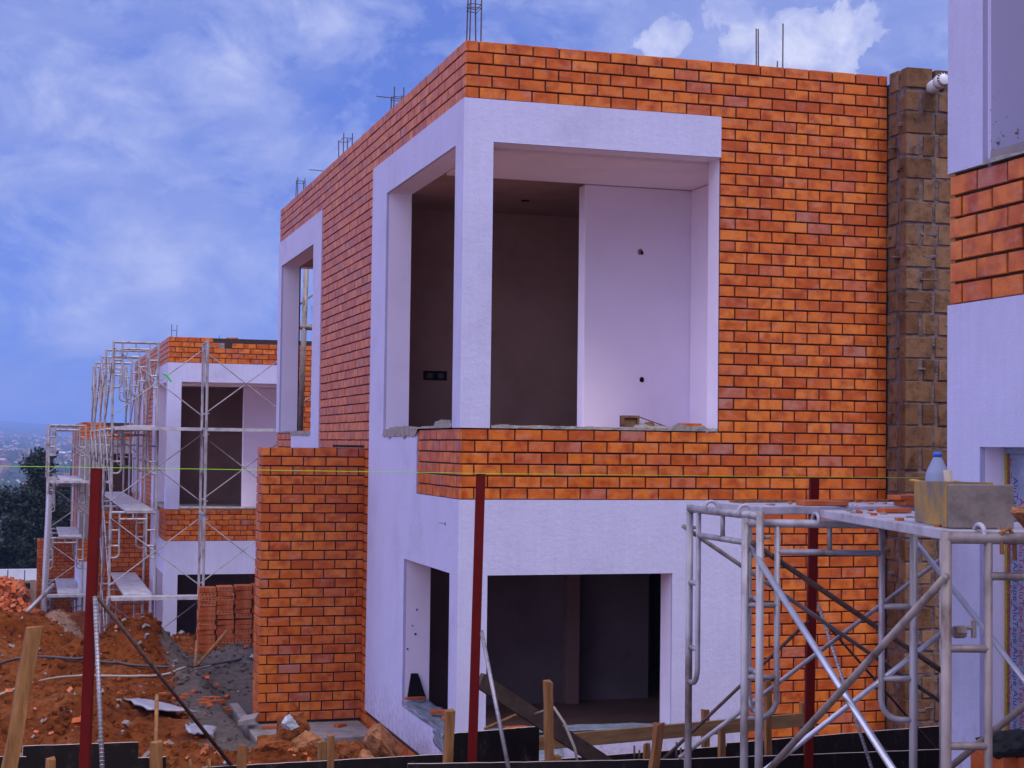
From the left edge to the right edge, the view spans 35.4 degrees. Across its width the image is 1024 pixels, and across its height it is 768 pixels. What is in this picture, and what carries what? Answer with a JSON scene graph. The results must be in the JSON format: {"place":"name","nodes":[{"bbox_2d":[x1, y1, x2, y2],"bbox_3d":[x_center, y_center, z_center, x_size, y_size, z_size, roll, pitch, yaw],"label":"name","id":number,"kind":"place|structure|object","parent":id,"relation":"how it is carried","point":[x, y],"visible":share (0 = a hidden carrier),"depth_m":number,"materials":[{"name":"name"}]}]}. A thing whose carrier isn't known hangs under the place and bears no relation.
{"place":"outdoors","nodes":[
{"label":"outdoors","id":0,"kind":"place"},
{"bbox_2d":[0,421,72,541],"bbox_3d":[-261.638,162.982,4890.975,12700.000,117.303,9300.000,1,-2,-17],"label":"hills","id":1,"kind":"structure","parent":0,"point":[9,428],"depth_m":3826.86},
{"bbox_2d":[0,435,71,539],"bbox_3d":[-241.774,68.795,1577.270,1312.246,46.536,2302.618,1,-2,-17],"label":"distant trees","id":2,"kind":"object","parent":1,"relation":"on","point":[14,456],"visible":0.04,"depth_m":1202.77,"materials":[{"name":"green plant"}]},
{"bbox_2d":[0,432,71,484],"bbox_3d":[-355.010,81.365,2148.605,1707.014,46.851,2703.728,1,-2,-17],"label":"distant town","id":3,"kind":"object","parent":1,"relation":"on","point":[5,457],"visible":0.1,"depth_m":1645.97},
{"bbox_2d":[0,580,317,767],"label":"ground","id":4,"kind":"structure","parent":0,"point":[175,724],"depth_m":19.23,"materials":[{"name":"red soil"}]},
{"bbox_2d":[0,756,26,767],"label":"formwork board","id":5,"kind":"object","parent":4,"relation":"on","point":[22,761],"visible":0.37,"depth_m":8.72,"materials":[{"name":"brown wood"}]},
{"bbox_2d":[0,569,36,580],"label":"white wall","id":6,"kind":"structure","parent":4,"relation":"on","point":[30,574],"depth_m":71.44,"materials":[{"name":"white paint"}]},
{"bbox_2d":[0,576,39,612],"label":"brick rubble","id":7,"kind":"object","parent":4,"relation":"on","point":[13,592],"visible":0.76,"depth_m":43.04,"materials":[{"name":"brick"}]},
{"bbox_2d":[25,583,55,611],"bbox_3d":[-11.383,5.213,38.500,0.097,0.799,1.150,0,-2,27],"label":"leaning pole","id":8,"kind":"object","parent":7,"relation":"on","point":[40,597],"visible":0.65,"depth_m":38.56,"materials":[{"name":"metal"}]},
{"bbox_2d":[1,626,42,767],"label":"wooden stake","id":9,"kind":"object","parent":4,"relation":"on","point":[25,674],"visible":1,"depth_m":5.98,"materials":[{"name":"brown wood"}]},
{"bbox_2d":[0,481,62,568],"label":"dense tree","id":10,"kind":"object","parent":4,"relation":"on","point":[20,522],"visible":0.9,"depth_m":78.34,"materials":[{"name":"green plant"}]},
{"bbox_2d":[0,446,69,568],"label":"cypress tree","id":11,"kind":"object","parent":4,"relation":"on","point":[36,476],"visible":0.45,"depth_m":79.77,"materials":[{"name":"green plant"}]},
{"bbox_2d":[45,756,55,767],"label":"wooden stake","id":12,"kind":"object","parent":4,"relation":"on","point":[50,762],"visible":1,"depth_m":8.29,"materials":[{"name":"brown wood"}]},
{"bbox_2d":[54,468,70,536],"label":"cypress tree","id":13,"kind":"object","parent":4,"relation":"on","point":[67,502],"visible":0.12,"depth_m":83.87,"materials":[{"name":"green plant"}]},
{"bbox_2d":[41,424,113,612],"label":"scaffold","id":14,"kind":"object","parent":4,"relation":"on","point":[66,587],"visible":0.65,"depth_m":43.58,"materials":[{"name":"metal"}]},
{"bbox_2d":[22,742,138,767],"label":"formwork board","id":15,"kind":"object","parent":4,"relation":"on","point":[120,754],"visible":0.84,"depth_m":9.02,"materials":[{"name":"brown wood"}]},
{"bbox_2d":[36,422,132,612],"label":"brick house","id":16,"kind":"structure","parent":4,"relation":"on","point":[62,563],"depth_m":48.00,"materials":[{"name":"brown paint"}]},
{"bbox_2d":[79,468,102,767],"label":"steel post","id":17,"kind":"object","parent":4,"relation":"on","point":[89,640],"visible":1,"depth_m":8.35,"materials":[{"name":"red metal"}]},
{"bbox_2d":[92,596,104,767],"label":"rebar prop","id":18,"kind":"object","parent":17,"relation":"attached to","point":[98,685],"visible":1,"depth_m":8.16,"materials":[{"name":"grey metal"}]},
{"bbox_2d":[97,594,232,765],"bbox_3d":[-1.900,1.700,8.940,0.023,1.153,1.303,0,-2,25],"label":"rebar prop","id":19,"kind":"object","parent":17,"relation":"attached to","point":[159,675],"visible":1,"depth_m":8.86,"materials":[{"name":"brown metal"}]},
{"bbox_2d":[0,466,910,477],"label":"string line","id":20,"kind":"object","parent":17,"relation":"attached to","point":[461,473],"visible":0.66,"depth_m":8.61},
{"bbox_2d":[0,665,214,694],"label":"hose","id":21,"kind":"object","parent":4,"relation":"on","point":[130,676],"visible":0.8,"depth_m":19.33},
{"bbox_2d":[0,655,241,667],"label":"hose","id":22,"kind":"object","parent":4,"relation":"on","point":[113,662],"visible":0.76,"depth_m":19.76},
{"bbox_2d":[138,756,165,767],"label":"formwork board","id":23,"kind":"object","parent":4,"relation":"on","point":[143,762],"visible":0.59,"depth_m":9.25,"materials":[{"name":"brown wood"}]},
{"bbox_2d":[0,609,311,765],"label":"scattered rubble","id":24,"kind":"object","parent":4,"relation":"on","point":[76,720],"visible":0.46,"depth_m":16.95,"materials":[{"name":"brick"}]},
{"bbox_2d":[149,739,162,767],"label":"wooden stake","id":25,"kind":"object","parent":4,"relation":"on","point":[155,754],"visible":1,"depth_m":8.88,"materials":[{"name":"brown wood"}]},
{"bbox_2d":[154,694,158,740],"bbox_3d":[-2.094,1.970,9.450,0.024,0.252,0.313,1,-2,-12],"label":"peg","id":26,"kind":"object","parent":4,"relation":"on","point":[156,711],"visible":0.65,"depth_m":9.45,"materials":[{"name":"brown wood"}]},
{"bbox_2d":[123,697,197,712],"bbox_3d":[-3.866,3.417,17.122,0.555,0.123,1.074,3,-3,-41],"label":"steel sheet","id":27,"kind":"object","parent":4,"relation":"on","point":[148,704],"visible":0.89,"depth_m":16.91,"materials":[{"name":"silver metal"}]},
{"bbox_2d":[0,607,326,767],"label":"soil clods","id":28,"kind":"object","parent":4,"relation":"on","point":[170,763],"visible":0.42,"depth_m":17.63,"materials":[{"name":"brown soil"}]},
{"bbox_2d":[88,341,276,633],"bbox_3d":[-7.122,2.515,34.178,3.296,6.225,11.331,1,-2,-17],"label":"scaffold","id":29,"kind":"object","parent":4,"relation":"on","point":[132,586],"visible":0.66,"depth_m":29.62,"materials":[{"name":"metal"}]},
{"bbox_2d":[185,723,216,735],"bbox_3d":[-3.054,3.424,15.896,0.304,0.120,0.558,-1,-3,42],"label":"steel sheet","id":30,"kind":"object","parent":4,"relation":"on","point":[192,729],"visible":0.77,"depth_m":15.83,"materials":[{"name":"white metal"}]},
{"bbox_2d":[98,325,311,643],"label":"brick house","id":31,"kind":"structure","parent":4,"relation":"on","point":[231,511],"depth_m":32.36,"materials":[{"name":"white paint"}]},
{"bbox_2d":[197,630,228,665],"bbox_3d":[-3.747,3.300,20.100,0.043,0.410,0.508,-1,-3,37],"label":"bamboo stick","id":32,"kind":"object","parent":4,"relation":"on","point":[208,652],"visible":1,"depth_m":20.08,"materials":[{"name":"brown wood"}]},
{"bbox_2d":[237,744,246,767],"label":"wooden stake","id":33,"kind":"object","parent":4,"relation":"on","point":[241,756],"visible":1,"depth_m":9.33,"materials":[{"name":"brown wood"}]},
{"bbox_2d":[238,713,258,725],"bbox_3d":[-2.724,3.465,16.600,0.180,0.095,0.280,1,-2,0],"label":"concrete offcut","id":34,"kind":"object","parent":4,"relation":"on","point":[248,719],"visible":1,"depth_m":16.49,"materials":[{"name":"grey concrete"}]},
{"bbox_2d":[257,734,276,747],"bbox_3d":[-2.201,3.282,14.585,0.221,0.199,0.277,0,-2,19],"label":"rock","id":35,"kind":"object","parent":4,"relation":"on","point":[263,740],"visible":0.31,"depth_m":14.56,"materials":[{"name":"brown stone"}]},
{"bbox_2d":[260,738,294,751],"bbox_3d":[-2.088,3.266,14.282,0.448,0.223,0.255,1,-2,-9],"label":"rock","id":36,"kind":"object","parent":4,"relation":"on","point":[273,744],"visible":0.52,"depth_m":14.19,"materials":[{"name":"brown stone"}]},
{"bbox_2d":[276,712,309,739],"bbox_3d":[-2.046,3.255,14.720,0.366,0.481,0.437,1,-2,-20],"label":"rock","id":37,"kind":"object","parent":4,"relation":"on","point":[283,733],"visible":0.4,"depth_m":14.62,"materials":[{"name":"brown stone"}]},
{"bbox_2d":[281,714,298,729],"bbox_3d":[-1.998,3.024,14.325,0.114,0.136,0.205,0,-2,26],"label":"plastic bag","id":38,"kind":"object","parent":37,"relation":"on","point":[289,722],"visible":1,"depth_m":14.29,"materials":[{"name":"white plastic"}]},
{"bbox_2d":[291,730,326,755],"bbox_3d":[-1.884,3.277,14.421,0.521,0.343,0.324,3,-3,-44],"label":"rock","id":39,"kind":"object","parent":4,"relation":"on","point":[302,739],"visible":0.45,"depth_m":14.32,"materials":[{"name":"brown stone"}]},
{"bbox_2d":[317,739,325,760],"bbox_3d":[-1.173,2.382,9.902,0.059,0.373,0.047,2,-2,-28],"label":"wooden stake","id":40,"kind":"object","parent":4,"relation":"on","point":[321,751],"visible":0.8,"depth_m":9.89,"materials":[{"name":"brown wood"}]},
{"bbox_2d":[202,754,442,767],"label":"formwork board","id":41,"kind":"object","parent":4,"relation":"on","point":[393,762],"visible":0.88,"depth_m":9.70,"materials":[{"name":"brown wood"}]},
{"bbox_2d":[327,734,334,767],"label":"wooden stake","id":42,"kind":"object","parent":4,"relation":"on","point":[330,749],"visible":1,"depth_m":9.29,"materials":[{"name":"brown wood"}]},
{"bbox_2d":[334,739,349,759],"bbox_3d":[-1.497,3.264,14.214,0.192,0.227,0.196,2,-3,-31],"label":"rock","id":43,"kind":"object","parent":4,"relation":"on","point":[339,746],"visible":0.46,"depth_m":14.19,"materials":[{"name":"brown stone"}]},
{"bbox_2d":[339,739,366,758],"bbox_3d":[-1.382,3.221,14.083,0.267,0.205,0.236,2,-3,-30],"label":"rock","id":44,"kind":"object","parent":4,"relation":"on","point":[352,750],"visible":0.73,"depth_m":13.99,"materials":[{"name":"brown stone"}]},
{"bbox_2d":[358,749,374,757],"bbox_3d":[-1.276,3.241,13.982,0.160,0.108,0.128,-1,-3,40],"label":"rock","id":45,"kind":"object","parent":4,"relation":"on","point":[365,753],"visible":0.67,"depth_m":13.97,"materials":[{"name":"brown stone"}]},
{"bbox_2d":[363,723,402,757],"bbox_3d":[-1.124,3.203,14.172,0.346,0.424,0.356,2,-2,-25],"label":"rock","id":46,"kind":"object","parent":4,"relation":"on","point":[379,740],"visible":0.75,"depth_m":14.07,"materials":[{"name":"brown stone"}]},
{"bbox_2d":[442,708,454,762],"bbox_3d":[-0.352,2.134,8.601,0.060,0.789,0.080,2,-2,-28],"label":"wooden stake","id":47,"kind":"object","parent":4,"relation":"on","point":[449,728],"visible":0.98,"depth_m":8.59,"materials":[{"name":"brown wood"}]},
{"bbox_2d":[467,474,485,761],"bbox_3d":[-0.197,1.480,8.607,0.084,2.000,0.060,1,-2,0],"label":"steel post","id":48,"kind":"object","parent":4,"relation":"on","point":[476,618],"visible":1,"depth_m":8.59,"materials":[{"name":"red metal"}]},
{"bbox_2d":[480,630,510,767],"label":"rebar prop","id":49,"kind":"object","parent":48,"relation":"attached to","point":[497,712],"visible":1,"depth_m":8.42,"materials":[{"name":"grey metal"}]},
{"bbox_2d":[453,726,538,762],"bbox_3d":[-0.100,2.119,9.136,0.586,0.306,0.020,2,-3,-31],"label":"formwork board","id":50,"kind":"object","parent":4,"relation":"on","point":[522,744],"visible":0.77,"depth_m":9.15,"materials":[{"name":"brown wood"}]},
{"bbox_2d":[484,714,517,729],"bbox_3d":[-0.040,1.965,9.400,0.311,0.092,0.018,3,-3,-40],"label":"stick","id":51,"kind":"object","parent":50,"relation":"attached to","point":[502,720],"visible":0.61,"depth_m":9.38,"materials":[{"name":"brown wood"}]},
{"bbox_2d":[479,673,612,759],"bbox_3d":[0.225,1.964,9.175,1.166,0.716,0.032,3,-3,-44],"label":"timber prop","id":52,"kind":"object","parent":4,"relation":"on","point":[515,704],"visible":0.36,"depth_m":9.06,"materials":[{"name":"brown wood"}]},
{"bbox_2d":[408,759,683,767],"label":"formwork board","id":53,"kind":"object","parent":4,"relation":"on","point":[644,763],"visible":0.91,"depth_m":8.47,"materials":[{"name":"brown wood"}]},
{"bbox_2d":[543,680,553,760],"bbox_3d":[0.204,2.061,8.601,0.102,0.948,0.048,3,-3,-42],"label":"wooden stake","id":54,"kind":"object","parent":4,"relation":"on","point":[548,719],"visible":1,"depth_m":8.59,"materials":[{"name":"brown wood"}]},
{"bbox_2d":[534,706,578,760],"bbox_3d":[0.216,1.931,8.823,0.101,0.346,0.385,2,-3,-39],"label":"white cable","id":55,"kind":"object","parent":54,"relation":"hanging from","point":[566,729],"visible":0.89,"depth_m":8.71,"materials":[{"name":"white plastic"}]},
{"bbox_2d":[539,748,563,759],"bbox_3d":[0.149,3.096,13.262,0.650,0.231,0.311,1,-2,-17],"label":"plastic sheet","id":56,"kind":"object","parent":4,"relation":"on","point":[556,751],"visible":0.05,"depth_m":13.37,"materials":[{"name":"white plastic"}]},
{"bbox_2d":[229,0,954,758],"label":"brick house","id":57,"kind":"structure","parent":4,"relation":"on","point":[529,266],"depth_m":14.48,"materials":[{"name":"orange brick"}]},
{"bbox_2d":[407,673,425,696],"bbox_3d":[-0.905,2.861,15.229,0.186,0.231,0.032,1,-2,-15],"label":"black cloth","id":58,"kind":"object","parent":57,"relation":"attached to","point":[415,689],"visible":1,"depth_m":15.22,"materials":[{"name":"black fabric"}]},
{"bbox_2d":[402,700,443,733],"bbox_3d":[-0.679,2.983,14.412,0.289,0.038,1.670,1,-2,-17],"label":"plastic sheet","id":59,"kind":"object","parent":57,"relation":"on","point":[421,710],"visible":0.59,"depth_m":14.60,"materials":[{"name":"grey plastic"}]},
{"bbox_2d":[432,727,443,751],"bbox_3d":[-0.632,3.038,13.694,0.028,0.165,0.370,1,-2,-17],"label":"plastic sheet","id":60,"kind":"object","parent":59,"relation":"hanging from","point":[438,740],"visible":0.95,"depth_m":13.67,"materials":[{"name":"grey plastic"}]},
{"bbox_2d":[487,722,665,732],"bbox_3d":[0.560,2.937,13.714,1.590,0.033,0.281,1,-2,-17],"label":"plastic sheet","id":61,"kind":"object","parent":57,"relation":"on","point":[580,727],"visible":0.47,"depth_m":13.78,"materials":[{"name":"grey plastic"}]},
{"bbox_2d":[620,415,639,426],"bbox_3d":[1.022,0.324,13.965,0.165,0.100,0.060,1,-2,-20],"label":"hollow block","id":62,"kind":"object","parent":57,"relation":"on","point":[629,420],"depth_m":13.94,"materials":[{"name":"concrete"}]},
{"bbox_2d":[539,746,726,760],"bbox_3d":[0.763,2.470,10.086,1.279,0.330,0.018,1,-2,-18],"label":"formwork board","id":63,"kind":"object","parent":4,"relation":"on","point":[706,752],"visible":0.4,"depth_m":10.17,"materials":[{"name":"brown wood"}]},
{"bbox_2d":[643,743,648,758],"bbox_3d":[0.829,2.416,10.001,0.042,0.362,0.048,2,-2,-28],"label":"wooden stake","id":64,"kind":"object","parent":4,"relation":"on","point":[645,750],"visible":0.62,"depth_m":9.99,"materials":[{"name":"brown wood"}]},
{"bbox_2d":[648,722,664,767],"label":"wooden stake","id":65,"kind":"object","parent":4,"relation":"on","point":[656,745],"visible":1,"depth_m":8.38,"materials":[{"name":"brown wood"}]},
{"bbox_2d":[701,709,709,746],"bbox_3d":[1.316,2.422,10.902,0.068,0.432,0.048,2,-2,-28],"label":"wooden stake","id":66,"kind":"object","parent":4,"relation":"on","point":[704,714],"visible":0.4,"depth_m":10.88,"materials":[{"name":"brown wood"}]},
{"bbox_2d":[717,727,725,756],"bbox_3d":[1.304,2.365,10.001,0.056,0.474,0.047,2,-2,-28],"label":"wooden stake","id":67,"kind":"object","parent":4,"relation":"on","point":[721,742],"visible":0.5,"depth_m":9.99,"materials":[{"name":"brown wood"}]},
{"bbox_2d":[764,680,771,755],"bbox_3d":[1.627,2.248,10.202,0.070,0.732,0.051,2,-2,-28],"label":"wooden stake","id":68,"kind":"object","parent":4,"relation":"on","point":[767,727],"visible":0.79,"depth_m":10.19,"materials":[{"name":"brown wood"}]},
{"bbox_2d":[799,702,803,730],"bbox_3d":[1.993,2.412,10.998,0.059,0.475,0.055,1,-2,-17],"label":"wooden stake","id":69,"kind":"object","parent":4,"relation":"on","point":[801,707],"visible":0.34,"depth_m":10.98,"materials":[{"name":"brown wood"}]},
{"bbox_2d":[539,713,803,749],"bbox_3d":[1.083,2.290,10.600,2.048,0.130,0.030,2,-2,-23],"label":"timber rail","id":70,"kind":"object","parent":69,"relation":"attached to","point":[619,735],"visible":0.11,"depth_m":10.56,"materials":[{"name":"brown wood"}]},
{"bbox_2d":[683,749,938,767],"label":"formwork board","id":71,"kind":"object","parent":4,"relation":"on","point":[927,758],"visible":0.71,"depth_m":9.21,"materials":[{"name":"brown wood"}]},
{"bbox_2d":[803,478,818,767],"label":"steel post","id":72,"kind":"object","parent":4,"relation":"on","point":[810,666],"visible":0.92,"depth_m":9.14,"materials":[{"name":"red metal"}]},
{"bbox_2d":[662,620,809,758],"bbox_3d":[1.265,1.714,9.025,0.895,0.777,0.020,1,-2,-14],"label":"rebar prop","id":73,"kind":"object","parent":72,"relation":"attached to","point":[722,702],"visible":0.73,"depth_m":8.99,"materials":[{"name":"brown metal"}]},
{"bbox_2d":[817,603,872,767],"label":"rebar prop","id":74,"kind":"object","parent":72,"relation":"attached to","point":[843,681],"visible":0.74,"depth_m":8.91,"materials":[{"name":"metal"}]},
{"bbox_2d":[817,612,936,748],"bbox_3d":[2.223,1.819,9.725,0.016,0.964,1.379,-1,-3,44],"label":"rebar prop","id":75,"kind":"object","parent":72,"relation":"attached to","point":[886,692],"visible":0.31,"depth_m":9.69,"materials":[{"name":"metal"}]},
{"bbox_2d":[726,726,938,756],"bbox_3d":[2.199,2.496,10.634,1.706,0.412,0.018,1,-2,-17],"label":"formwork board","id":76,"kind":"object","parent":4,"relation":"on","point":[894,740],"visible":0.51,"depth_m":10.65,"materials":[{"name":"brown wood"}]},
{"bbox_2d":[678,500,1023,767],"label":"scaffold","id":77,"kind":"object","parent":4,"relation":"on","point":[751,514],"visible":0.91,"depth_m":6.76,"materials":[{"name":"metal"}]},
{"bbox_2d":[729,499,889,501],"bbox_3d":[1.416,0.552,7.599,0.891,0.010,0.050,2,-2,-26],"label":"batten","id":78,"kind":"object","parent":77,"relation":"on","point":[871,500],"visible":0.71,"depth_m":7.63,"materials":[{"name":"brown wood"}]},
{"bbox_2d":[796,500,848,505],"bbox_3d":[1.382,0.530,7.152,0.210,0.022,0.100,1,-2,-14],"label":"brick","id":79,"kind":"object","parent":77,"relation":"on","point":[822,502],"visible":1,"depth_m":7.11,"materials":[{"name":"brick"}]},
{"bbox_2d":[740,501,1005,529],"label":"mortar bits","id":80,"kind":"object","parent":77,"relation":"on","point":[875,514],"visible":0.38,"depth_m":6.42,"materials":[{"name":"brick"}]},
{"bbox_2d":[877,508,911,512],"bbox_3d":[1.548,0.512,6.502,0.130,0.018,0.060,2,-2,-22],"label":"brick","id":81,"kind":"object","parent":77,"relation":"on","point":[896,510],"visible":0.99,"depth_m":6.47,"materials":[{"name":"brick"}]},
{"bbox_2d":[894,500,913,505],"bbox_3d":[1.820,0.540,7.301,0.140,0.024,0.090,2,-2,-22],"label":"brick","id":82,"kind":"object","parent":77,"relation":"on","point":[905,502],"visible":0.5,"depth_m":7.25,"materials":[{"name":"brick"}]},
{"bbox_2d":[887,495,913,499],"bbox_3d":[1.794,0.516,7.302,0.150,0.022,0.090,2,-2,-28],"label":"brick","id":83,"kind":"object","parent":82,"relation":"on","point":[900,497],"visible":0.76,"depth_m":7.25,"materials":[{"name":"brick"}]},
{"bbox_2d":[909,479,992,527],"bbox_3d":[1.525,0.407,5.524,0.198,0.152,0.497,1,-2,-1],"label":"mortar tub","id":84,"kind":"object","parent":77,"relation":"on","point":[930,502],"visible":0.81,"depth_m":5.49,"materials":[{"name":"plastic"}]},
{"bbox_2d":[925,452,947,480],"bbox_3d":[1.484,0.344,5.599,0.084,0.216,0.084,1,-2,-17],"label":"plastic bottle","id":85,"kind":"object","parent":84,"relation":"in","point":[936,468],"visible":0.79,"depth_m":5.58,"materials":[{"name":"white plastic"}]},
{"bbox_2d":[943,470,951,480],"bbox_3d":[1.481,0.370,5.448,0.036,0.157,0.030,1,-2,-17],"label":"tool handle","id":86,"kind":"object","parent":84,"relation":"in","point":[947,475],"visible":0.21,"depth_m":5.44,"materials":[{"name":"white plastic"}]},
{"bbox_2d":[947,484,1013,528],"bbox_3d":[1.535,0.401,5.258,0.215,0.145,0.023,1,-2,0],"label":"cement block","id":87,"kind":"object","parent":77,"relation":"on","point":[989,506],"depth_m":5.25,"materials":[{"name":"concrete"}]},
{"bbox_2d":[1010,506,1023,527],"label":"brick","id":88,"kind":"object","parent":77,"relation":"on","point":[1017,512],"visible":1,"depth_m":5.05,"materials":[{"name":"orange brick"}]},
{"bbox_2d":[947,0,1023,767],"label":"brick house","id":89,"kind":"structure","parent":4,"relation":"on","point":[985,377],"depth_m":7.12,"materials":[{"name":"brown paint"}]},
{"bbox_2d":[1004,447,1023,729],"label":"wrapped window","id":90,"kind":"structure","parent":89,"relation":"in","point":[1014,687],"depth_m":7.01,"materials":[{"name":"blue plastic"}]},
{"bbox_3d":[1.853,1.926,6.554,0.280,0.500,0.500,1,-2,-17],"label":"brick pedestal","id":91,"kind":"object","parent":4,"relation":"on","visible":0},
{"bbox_2d":[971,750,1017,767],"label":"brick","id":92,"kind":"object","parent":91,"relation":"on","point":[977,758],"visible":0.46,"depth_m":6.49,"materials":[{"name":"brick"}]},
{"bbox_2d":[975,728,1023,758],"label":"black bag","id":93,"kind":"object","parent":92,"relation":"on","point":[1008,743],"visible":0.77,"depth_m":6.45,"materials":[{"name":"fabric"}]},
{"bbox_2d":[298,269,312,430],"bbox_3d":[-3.360,-0.479,26.095,0.348,2.917,0.392,1,-2,-6],"label":"prop pole","id":94,"kind":"object","parent":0,"point":[304,326],"visible":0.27,"depth_m":25.96,"materials":[{"name":"metal"}]},
{"bbox_2d":[0,0,947,424],"label":"sky","id":95,"kind":"structure","parent":0,"point":[153,152],"materials":[{"name":"blue"}]},
{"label":"brick","id":96,"kind":"object","parent":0,"visible":0},
{"bbox_2d":[234,638,250,642],"bbox_3d":[-3.817,3.635,22.752,0.234,0.062,0.112,2,-2,-16],"label":"brick","id":97,"kind":"object","parent":96,"relation":"on","point":[245,640],"visible":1,"depth_m":22.70,"materials":[{"name":"brick"}]},
{"bbox_2d":[233,633,249,638],"bbox_3d":[-3.834,3.570,22.760,0.225,0.062,0.112,1,-1,-21],"label":"brick","id":98,"kind":"object","parent":97,"relation":"on","point":[239,636],"visible":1,"depth_m":22.70,"materials":[{"name":"brick"}]},
{"bbox_2d":[234,629,251,633],"bbox_3d":[-3.814,3.506,22.766,0.230,0.062,0.112,1,-1,-18],"label":"brick","id":99,"kind":"object","parent":98,"relation":"on","point":[242,631],"visible":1,"depth_m":22.72,"materials":[{"name":"brick"}]},
{"bbox_2d":[234,624,250,628],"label":"brick","id":100,"kind":"object","parent":99,"relation":"on","point":[243,626],"visible":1,"depth_m":22.73,"materials":[{"name":"brick"}]},
{"bbox_2d":[234,619,251,624],"bbox_3d":[-3.816,3.371,22.775,0.228,0.062,0.112,0,-2,-17],"label":"brick","id":101,"kind":"object","parent":100,"relation":"on","point":[242,621],"visible":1,"depth_m":22.73,"materials":[{"name":"brick"}]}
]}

